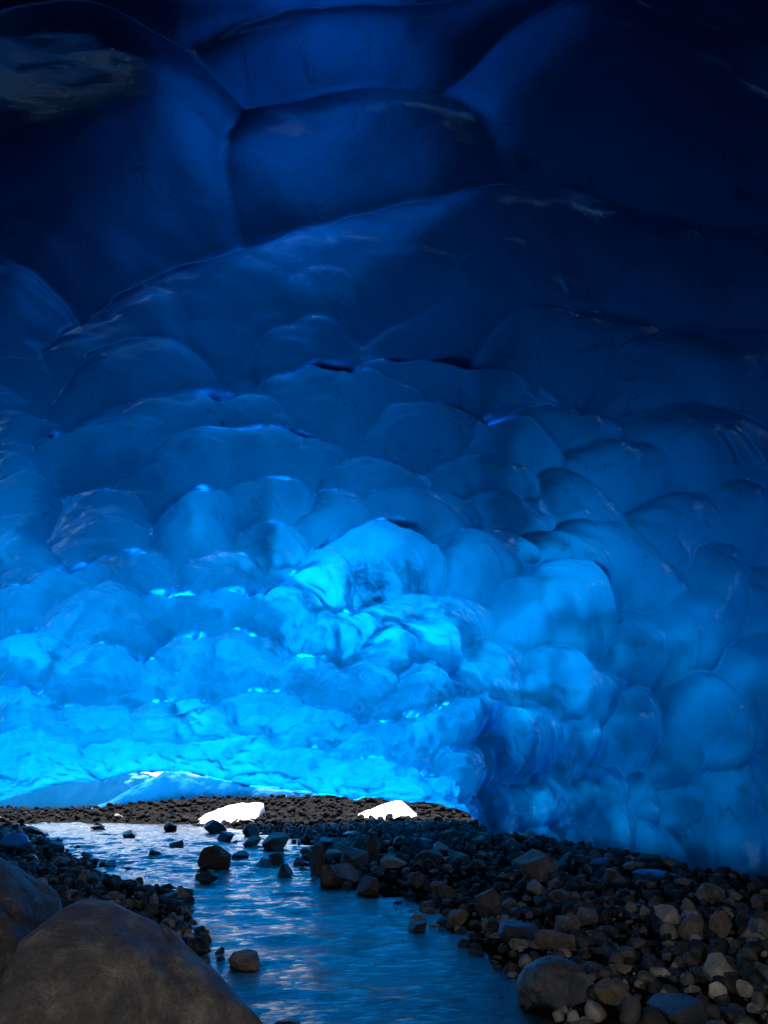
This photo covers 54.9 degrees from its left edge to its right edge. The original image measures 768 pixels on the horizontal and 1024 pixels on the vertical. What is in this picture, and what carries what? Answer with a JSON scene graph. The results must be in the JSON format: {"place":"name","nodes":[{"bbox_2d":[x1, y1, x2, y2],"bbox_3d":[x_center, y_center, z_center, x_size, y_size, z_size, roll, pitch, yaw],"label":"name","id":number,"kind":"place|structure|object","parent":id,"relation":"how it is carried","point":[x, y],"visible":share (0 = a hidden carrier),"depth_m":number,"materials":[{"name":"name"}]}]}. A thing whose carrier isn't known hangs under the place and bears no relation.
{"place":"outdoors","nodes":[
{"label":"outdoors","id":0,"kind":"place"},
{"bbox_2d":[0,772,154,807],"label":"ice hill","id":1,"kind":"structure","parent":0,"point":[77,794],"depth_m":41.71,"materials":[{"name":"ice"}]},
{"bbox_2d":[0,791,474,828],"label":"gravel","id":2,"kind":"structure","parent":0,"point":[22,815],"depth_m":32.26,"materials":[{"name":"gravel"}]},
{"bbox_2d":[25,822,556,1023],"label":"water","id":3,"kind":"structure","parent":0,"point":[337,954],"depth_m":7.60,"materials":[{"name":"blue liquid"}]},
{"bbox_2d":[122,830,136,838],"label":"stone","id":4,"kind":"object","parent":3,"relation":"in","point":[130,834],"visible":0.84,"depth_m":22.27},
{"bbox_2d":[164,822,176,831],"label":"stone","id":5,"kind":"object","parent":3,"relation":"in","point":[169,827],"visible":0.9,"depth_m":25.66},
{"bbox_2d":[169,840,183,847],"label":"stone","id":6,"kind":"object","parent":3,"relation":"on","point":[178,844],"visible":0.86,"depth_m":19.13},
{"bbox_2d":[195,872,219,883],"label":"stone","id":7,"kind":"object","parent":3,"relation":"on","point":[206,878],"visible":0.95,"depth_m":12.20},
{"bbox_2d":[197,845,230,868],"bbox_3d":[-3.281,6.707,14.215,0.597,0.495,0.609,12,-36,-22],"label":"stone","id":8,"kind":"object","parent":3,"relation":"in","point":[215,857],"visible":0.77,"depth_m":14.07,"materials":[{"name":"stone"}]},
{"bbox_2d":[217,831,234,840],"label":"stone","id":9,"kind":"object","parent":3,"relation":"in","point":[226,836],"visible":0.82,"depth_m":21.12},
{"bbox_2d":[231,850,248,857],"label":"stone","id":10,"kind":"object","parent":3,"relation":"in","point":[241,854],"visible":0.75,"depth_m":16.43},
{"bbox_2d":[228,949,259,970],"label":"stone","id":11,"kind":"object","parent":3,"relation":"on","point":[247,959],"visible":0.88,"depth_m":6.46,"materials":[{"name":"stone"}]},
{"bbox_2d":[243,835,260,846],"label":"stone","id":12,"kind":"object","parent":3,"relation":"in","point":[253,840],"visible":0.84,"depth_m":19.11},
{"bbox_2d":[255,858,270,867],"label":"stone","id":13,"kind":"object","parent":3,"relation":"in","point":[264,862],"visible":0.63,"depth_m":14.35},
{"bbox_2d":[268,852,284,864],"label":"stone","id":14,"kind":"object","parent":3,"relation":"in","point":[276,858],"visible":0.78,"depth_m":14.91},
{"bbox_2d":[277,864,292,876],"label":"stone","id":15,"kind":"object","parent":3,"relation":"on","point":[284,870],"visible":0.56,"depth_m":12.89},
{"bbox_2d":[275,1018,300,1023],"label":"stone","id":16,"kind":"object","parent":3,"relation":"on","point":[290,1021],"visible":1,"depth_m":4.87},
{"bbox_2d":[300,847,311,854],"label":"stone","id":17,"kind":"object","parent":3,"relation":"in","point":[304,850],"visible":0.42,"depth_m":17.13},
{"bbox_2d":[317,838,338,851],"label":"stone","id":18,"kind":"object","parent":3,"relation":"on","point":[326,842],"visible":0.53,"depth_m":16.90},
{"bbox_2d":[408,920,427,931],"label":"stone","id":19,"kind":"object","parent":3,"relation":"in","point":[417,926],"visible":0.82,"depth_m":8.09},
{"bbox_2d":[0,787,767,1023],"bbox_3d":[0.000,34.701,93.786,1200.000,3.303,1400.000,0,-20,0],"label":"ground","id":20,"kind":"structure","parent":0,"point":[613,1014],"depth_m":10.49,"materials":[{"name":"gravel"}]},
{"bbox_2d":[0,833,29,847],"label":"ice chunk","id":21,"kind":"object","parent":20,"relation":"on","point":[9,840],"visible":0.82,"depth_m":16.87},
{"bbox_2d":[20,854,37,861],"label":"stone","id":22,"kind":"object","parent":20,"relation":"on","point":[29,857],"visible":0.64,"depth_m":14.52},
{"bbox_2d":[0,857,61,978],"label":"boulder","id":23,"kind":"object","parent":20,"relation":"on","point":[29,904],"visible":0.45,"depth_m":4.48,"materials":[{"name":"stone"}]},
{"bbox_2d":[26,825,45,834],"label":"stone","id":24,"kind":"object","parent":20,"relation":"on","point":[33,830],"visible":0.76,"depth_m":23.91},
{"bbox_2d":[47,841,65,852],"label":"stone","id":25,"kind":"object","parent":20,"relation":"on","point":[58,846],"visible":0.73,"depth_m":16.94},
{"bbox_2d":[52,857,70,863],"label":"stone","id":26,"kind":"object","parent":20,"relation":"on","point":[61,860],"visible":0.58,"depth_m":14.20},
{"bbox_2d":[66,865,84,876],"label":"stone","id":27,"kind":"object","parent":20,"relation":"on","point":[77,870],"visible":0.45,"depth_m":12.12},
{"bbox_2d":[78,869,93,883],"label":"stone","id":28,"kind":"object","parent":20,"relation":"on","point":[85,875],"visible":0.65,"depth_m":10.91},
{"bbox_2d":[104,860,116,866],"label":"stone","id":29,"kind":"object","parent":20,"relation":"on","point":[110,863],"visible":0.69,"depth_m":14.28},
{"bbox_2d":[105,892,119,900],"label":"stone","id":30,"kind":"object","parent":20,"relation":"on","point":[113,896],"visible":0.71,"depth_m":9.31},
{"bbox_2d":[124,899,134,908],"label":"stone","id":31,"kind":"object","parent":20,"relation":"on","point":[130,903],"visible":0.8,"depth_m":8.88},
{"bbox_2d":[0,898,262,1023],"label":"boulder","id":32,"kind":"object","parent":20,"relation":"on","point":[91,961],"visible":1,"depth_m":3.26,"materials":[{"name":"stone"}]},
{"bbox_2d":[149,893,158,903],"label":"stone","id":33,"kind":"object","parent":20,"relation":"on","point":[153,898],"visible":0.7,"depth_m":9.32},
{"bbox_2d":[159,891,177,902],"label":"stone","id":34,"kind":"object","parent":20,"relation":"on","point":[166,897],"visible":0.66,"depth_m":9.89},
{"bbox_2d":[176,885,189,898],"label":"stone","id":35,"kind":"object","parent":20,"relation":"on","point":[182,892],"visible":0.5,"depth_m":10.41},
{"bbox_2d":[91,772,325,808],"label":"ice hill","id":36,"kind":"structure","parent":20,"relation":"on","point":[163,786],"depth_m":36.83,"materials":[{"name":"ice"}]},
{"bbox_2d":[203,819,226,832],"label":"stone","id":37,"kind":"object","parent":20,"relation":"on","point":[212,826],"visible":0.82,"depth_m":24.64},
{"bbox_2d":[199,802,264,823],"bbox_3d":[-6.395,12.614,30.750,2.605,1.007,3.185,0,-20,0],"label":"snow block","id":38,"kind":"object","parent":20,"relation":"on","point":[231,813],"depth_m":30.37,"materials":[{"name":"snow"}]},
{"bbox_2d":[242,825,259,835],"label":"stone","id":39,"kind":"object","parent":20,"relation":"on","point":[250,830],"visible":0.89,"depth_m":23.22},
{"bbox_2d":[262,832,289,850],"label":"stone","id":40,"kind":"object","parent":20,"relation":"on","point":[273,841],"visible":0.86,"depth_m":18.22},
{"bbox_2d":[310,844,324,873],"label":"stone","id":41,"kind":"object","parent":20,"relation":"on","point":[317,859],"visible":0.84,"depth_m":13.46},
{"bbox_2d":[325,849,340,854],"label":"stone","id":42,"kind":"object","parent":20,"relation":"on","point":[335,851],"visible":0.53,"depth_m":15.75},
{"bbox_2d":[320,863,358,885],"bbox_3d":[-0.721,5.865,11.875,0.656,0.412,0.618,9,-30,-19],"label":"stone","id":43,"kind":"object","parent":20,"relation":"on","point":[336,874],"visible":0.77,"depth_m":11.70,"materials":[{"name":"stone"}]},
{"bbox_2d":[333,841,346,848],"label":"stone","id":44,"kind":"object","parent":20,"relation":"on","point":[337,845],"visible":0.59,"depth_m":16.61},
{"bbox_2d":[342,831,360,837],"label":"stone","id":45,"kind":"object","parent":20,"relation":"on","point":[353,834],"visible":0.74,"depth_m":20.37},
{"bbox_2d":[341,845,368,870],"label":"stone","id":46,"kind":"object","parent":20,"relation":"on","point":[357,858],"visible":0.69,"depth_m":13.23,"materials":[{"name":"stone"}]},
{"bbox_2d":[352,837,366,848],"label":"stone","id":47,"kind":"object","parent":20,"relation":"on","point":[359,843],"visible":0.45,"depth_m":16.09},
{"bbox_2d":[356,875,379,895],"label":"stone","id":48,"kind":"object","parent":20,"relation":"on","point":[368,885],"visible":0.82,"depth_m":10.69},
{"bbox_2d":[366,835,379,860],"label":"stone","id":49,"kind":"object","parent":20,"relation":"on","point":[373,848],"visible":0.73,"depth_m":14.10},
{"bbox_2d":[0,0,767,879],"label":"glacier","id":50,"kind":"object","parent":20,"relation":"on","point":[382,398],"visible":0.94,"depth_m":10.10,"materials":[{"name":"ice"}]},
{"bbox_2d":[358,801,416,819],"bbox_3d":[-0.121,12.716,31.248,3.300,0.989,3.228,0,-20,0],"label":"snow block","id":51,"kind":"object","parent":20,"relation":"on","point":[396,809],"depth_m":31.04,"materials":[{"name":"snow"}]},
{"bbox_2d":[380,855,406,867],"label":"stone","id":52,"kind":"object","parent":20,"relation":"on","point":[388,861],"visible":0.9,"depth_m":13.03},
{"bbox_2d":[393,836,404,844],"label":"stone","id":53,"kind":"object","parent":20,"relation":"on","point":[398,839],"visible":0.7,"depth_m":16.68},
{"bbox_2d":[408,871,423,887],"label":"stone","id":54,"kind":"object","parent":20,"relation":"on","point":[416,879],"visible":0.86,"depth_m":10.91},
{"bbox_2d":[411,913,424,919],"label":"stone","id":55,"kind":"object","parent":20,"relation":"on","point":[416,916],"visible":0.71,"depth_m":8.75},
{"bbox_2d":[410,838,428,849],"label":"stone","id":56,"kind":"object","parent":20,"relation":"on","point":[418,843],"visible":0.63,"depth_m":15.14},
{"bbox_2d":[419,900,434,910],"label":"stone","id":57,"kind":"object","parent":20,"relation":"on","point":[429,903],"visible":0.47,"depth_m":9.46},
{"bbox_2d":[421,819,434,829],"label":"stone","id":58,"kind":"object","parent":20,"relation":"on","point":[425,825],"visible":0.65,"depth_m":22.05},
{"bbox_2d":[415,849,442,864],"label":"stone","id":59,"kind":"object","parent":20,"relation":"on","point":[435,856],"visible":0.67,"depth_m":13.11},
{"bbox_2d":[421,907,436,912],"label":"stone","id":60,"kind":"object","parent":20,"relation":"on","point":[429,909],"visible":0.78,"depth_m":9.16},
{"bbox_2d":[430,880,444,892],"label":"stone","id":61,"kind":"object","parent":20,"relation":"on","point":[436,886],"visible":0.72,"depth_m":10.51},
{"bbox_2d":[433,841,448,850],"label":"stone","id":62,"kind":"object","parent":20,"relation":"on","point":[440,845],"visible":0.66,"depth_m":15.09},
{"bbox_2d":[438,889,457,899],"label":"stone","id":63,"kind":"object","parent":20,"relation":"on","point":[450,894],"visible":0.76,"depth_m":9.99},
{"bbox_2d":[443,829,459,840],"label":"stone","id":64,"kind":"object","parent":20,"relation":"on","point":[449,835],"visible":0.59,"depth_m":17.48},
{"bbox_2d":[447,848,463,857],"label":"stone","id":65,"kind":"object","parent":20,"relation":"on","point":[454,853],"visible":0.53,"depth_m":13.70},
{"bbox_2d":[447,909,468,927],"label":"stone","id":66,"kind":"object","parent":20,"relation":"on","point":[457,917],"visible":0.9,"depth_m":8.36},
{"bbox_2d":[468,835,485,846],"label":"stone","id":67,"kind":"object","parent":20,"relation":"on","point":[476,841],"visible":0.66,"depth_m":15.32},
{"bbox_2d":[478,906,496,918],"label":"stone","id":68,"kind":"object","parent":20,"relation":"on","point":[487,912],"visible":0.7,"depth_m":8.51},
{"bbox_2d":[475,888,501,916],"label":"stone","id":69,"kind":"object","parent":20,"relation":"on","point":[490,897],"visible":0.79,"depth_m":8.67,"materials":[{"name":"stone"}]},
{"bbox_2d":[504,838,515,846],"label":"stone","id":70,"kind":"object","parent":20,"relation":"on","point":[510,842],"visible":0.77,"depth_m":15.00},
{"bbox_2d":[502,897,520,910],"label":"stone","id":71,"kind":"object","parent":20,"relation":"on","point":[510,903],"visible":0.62,"depth_m":8.77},
{"bbox_2d":[498,919,538,945],"bbox_3d":[1.323,4.160,7.306,0.418,0.234,0.296,3,-20,-8],"label":"stone","id":72,"kind":"object","parent":20,"relation":"on","point":[509,930],"visible":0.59,"depth_m":7.22,"materials":[{"name":"stone"}]},
{"bbox_2d":[509,938,529,950],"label":"stone","id":73,"kind":"object","parent":20,"relation":"on","point":[514,943],"visible":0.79,"depth_m":6.97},
{"bbox_2d":[519,831,534,839],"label":"stone","id":74,"kind":"object","parent":20,"relation":"on","point":[528,834],"visible":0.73,"depth_m":16.39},
{"bbox_2d":[526,879,545,894],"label":"stone","id":75,"kind":"object","parent":20,"relation":"on","point":[534,886],"visible":0.84,"depth_m":9.55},
{"bbox_2d":[516,849,557,881],"bbox_3d":[2.222,5.161,10.703,0.577,0.502,0.511,-12,-12,4],"label":"stone","id":76,"kind":"object","parent":20,"relation":"on","point":[538,865],"visible":0.83,"depth_m":10.54,"materials":[{"name":"stone"}]},
{"bbox_2d":[548,877,558,887],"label":"stone","id":77,"kind":"object","parent":20,"relation":"on","point":[552,882],"visible":0.65,"depth_m":9.92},
{"bbox_2d":[516,955,594,1008],"bbox_3d":[1.227,3.500,5.402,0.493,0.456,0.534,6,-21,-16],"label":"boulder","id":78,"kind":"object","parent":20,"relation":"on","point":[551,982],"visible":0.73,"depth_m":5.29,"materials":[{"name":"stone"}]},
{"bbox_2d":[534,929,576,950],"bbox_3d":[1.597,3.954,6.812,0.394,0.188,0.253,-18,-27,41],"label":"stone","id":79,"kind":"object","parent":20,"relation":"on","point":[550,940],"visible":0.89,"depth_m":6.74,"materials":[{"name":"stone"}]},
{"bbox_2d":[549,888,570,902],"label":"stone","id":80,"kind":"object","parent":20,"relation":"on","point":[554,895],"visible":0.58,"depth_m":8.87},
{"bbox_2d":[553,860,566,868],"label":"stone","id":81,"kind":"object","parent":20,"relation":"on","point":[560,864],"visible":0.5,"depth_m":11.41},
{"bbox_2d":[554,915,579,930],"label":"stone","id":82,"kind":"object","parent":20,"relation":"on","point":[567,922],"visible":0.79,"depth_m":7.41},
{"bbox_2d":[559,853,577,861],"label":"stone","id":83,"kind":"object","parent":20,"relation":"on","point":[565,857],"visible":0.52,"depth_m":11.97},
{"bbox_2d":[572,874,587,883],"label":"stone","id":84,"kind":"object","parent":20,"relation":"on","point":[581,878],"visible":0.59,"depth_m":9.94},
{"bbox_2d":[576,907,597,925],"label":"stone","id":85,"kind":"object","parent":20,"relation":"on","point":[586,916],"visible":0.86,"depth_m":7.64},
{"bbox_2d":[583,863,591,873],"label":"stone","id":86,"kind":"object","parent":20,"relation":"on","point":[587,867],"visible":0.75,"depth_m":10.78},
{"bbox_2d":[583,891,595,899],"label":"stone","id":87,"kind":"object","parent":20,"relation":"on","point":[588,895],"visible":0.56,"depth_m":8.86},
{"bbox_2d":[590,849,601,858],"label":"stone","id":88,"kind":"object","parent":20,"relation":"on","point":[594,853],"visible":0.67,"depth_m":12.23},
{"bbox_2d":[588,857,609,864],"bbox_3d":[3.471,5.600,11.844,0.410,0.126,0.284,4,-21,-12],"label":"ice chunk","id":89,"kind":"object","parent":20,"relation":"on","point":[602,861],"visible":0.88,"depth_m":11.78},
{"bbox_2d":[599,970,610,977],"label":"stone","id":90,"kind":"object","parent":20,"relation":"on","point":[604,973],"visible":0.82,"depth_m":5.76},
{"bbox_2d":[602,870,615,881],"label":"stone","id":91,"kind":"object","parent":20,"relation":"on","point":[610,874],"visible":0.52,"depth_m":9.93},
{"bbox_2d":[594,977,630,1004],"bbox_3d":[1.614,3.348,5.137,0.169,0.162,0.294,12,-19,-27],"label":"stone","id":92,"kind":"object","parent":20,"relation":"on","point":[608,991],"visible":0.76,"depth_m":5.11,"materials":[{"name":"stone"}]},
{"bbox_2d":[608,849,622,857],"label":"stone","id":93,"kind":"object","parent":20,"relation":"on","point":[616,853],"visible":0.51,"depth_m":12.49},
{"bbox_2d":[609,964,632,972],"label":"stone","id":94,"kind":"object","parent":20,"relation":"on","point":[622,968],"visible":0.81,"depth_m":5.91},
{"bbox_2d":[623,861,647,869],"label":"stone","id":95,"kind":"object","parent":20,"relation":"on","point":[630,865],"visible":0.7,"depth_m":11.02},
{"bbox_2d":[639,905,650,918],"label":"stone","id":96,"kind":"object","parent":20,"relation":"on","point":[644,911],"visible":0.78,"depth_m":7.61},
{"bbox_2d":[635,879,655,887],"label":"stone","id":97,"kind":"object","parent":20,"relation":"on","point":[649,884],"visible":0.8,"depth_m":9.38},
{"bbox_2d":[637,853,659,862],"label":"stone","id":98,"kind":"object","parent":20,"relation":"on","point":[651,858],"visible":0.54,"depth_m":11.70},
{"bbox_2d":[632,869,676,878],"bbox_3d":[3.754,5.005,10.211,0.602,0.122,0.540,-13,-24,32],"label":"ice chunk","id":99,"kind":"object","parent":20,"relation":"on","point":[653,872],"visible":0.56,"depth_m":10.13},
{"bbox_2d":[660,968,670,976],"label":"stone","id":100,"kind":"object","parent":20,"relation":"on","point":[663,972],"visible":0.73,"depth_m":5.64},
{"bbox_2d":[653,904,680,923],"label":"stone","id":101,"kind":"object","parent":20,"relation":"on","point":[667,913],"visible":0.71,"depth_m":7.11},
{"bbox_2d":[662,952,671,960],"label":"stone","id":102,"kind":"object","parent":20,"relation":"on","point":[666,956],"visible":0.98,"depth_m":6.02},
{"bbox_2d":[664,858,680,866],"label":"stone","id":103,"kind":"object","parent":20,"relation":"on","point":[669,862],"visible":0.61,"depth_m":11.35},
{"bbox_2d":[646,993,707,1023],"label":"stone","id":104,"kind":"object","parent":20,"relation":"on","point":[678,1008],"visible":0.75,"depth_m":4.59,"materials":[{"name":"stone"}]},
{"bbox_2d":[674,878,698,885],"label":"stone","id":105,"kind":"object","parent":20,"relation":"on","point":[683,881],"visible":0.7,"depth_m":9.58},
{"bbox_2d":[680,898,695,910],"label":"stone","id":106,"kind":"object","parent":20,"relation":"on","point":[687,904],"visible":0.73,"depth_m":7.62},
{"bbox_2d":[681,909,699,917],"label":"stone","id":107,"kind":"object","parent":20,"relation":"on","point":[685,912],"visible":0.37,"depth_m":7.32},
{"bbox_2d":[678,914,703,940],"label":"stone","id":108,"kind":"object","parent":20,"relation":"on","point":[690,925],"visible":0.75,"depth_m":6.67,"materials":[{"name":"stone"}]},
{"bbox_2d":[684,985,700,992],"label":"stone","id":109,"kind":"object","parent":20,"relation":"on","point":[692,989],"visible":0.99,"depth_m":5.15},
{"bbox_2d":[695,883,725,901],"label":"stone","id":110,"kind":"object","parent":20,"relation":"on","point":[705,891],"visible":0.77,"depth_m":8.29,"materials":[{"name":"stone"}]},
{"bbox_2d":[702,953,732,981],"bbox_3d":[2.437,3.341,5.415,0.301,0.189,0.182,13,-24,-32],"label":"stone","id":111,"kind":"object","parent":20,"relation":"on","point":[715,964],"visible":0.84,"depth_m":5.36,"materials":[{"name":"stone"}]},
{"bbox_2d":[708,981,726,998],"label":"stone","id":112,"kind":"object","parent":20,"relation":"on","point":[716,988],"visible":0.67,"depth_m":5.00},
{"bbox_2d":[709,910,731,938],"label":"stone","id":113,"kind":"object","parent":20,"relation":"on","point":[720,924],"visible":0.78,"depth_m":6.68,"materials":[{"name":"stone"}]},
{"bbox_2d":[736,979,753,997],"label":"stone","id":114,"kind":"object","parent":20,"relation":"on","point":[744,988],"visible":0.81,"depth_m":4.98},
{"bbox_2d":[746,1002,760,1012],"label":"stone","id":115,"kind":"object","parent":20,"relation":"on","point":[753,1007],"visible":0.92,"depth_m":4.69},
{"bbox_2d":[747,917,767,938],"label":"stone","id":116,"kind":"object","parent":20,"relation":"on","point":[755,924],"visible":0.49,"depth_m":6.49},
{"bbox_2d":[751,899,764,908],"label":"stone","id":117,"kind":"object","parent":20,"relation":"on","point":[757,903],"visible":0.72,"depth_m":7.76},
{"bbox_2d":[751,894,767,902],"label":"stone","id":118,"kind":"object","parent":20,"relation":"on","point":[755,896],"visible":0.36,"depth_m":8.04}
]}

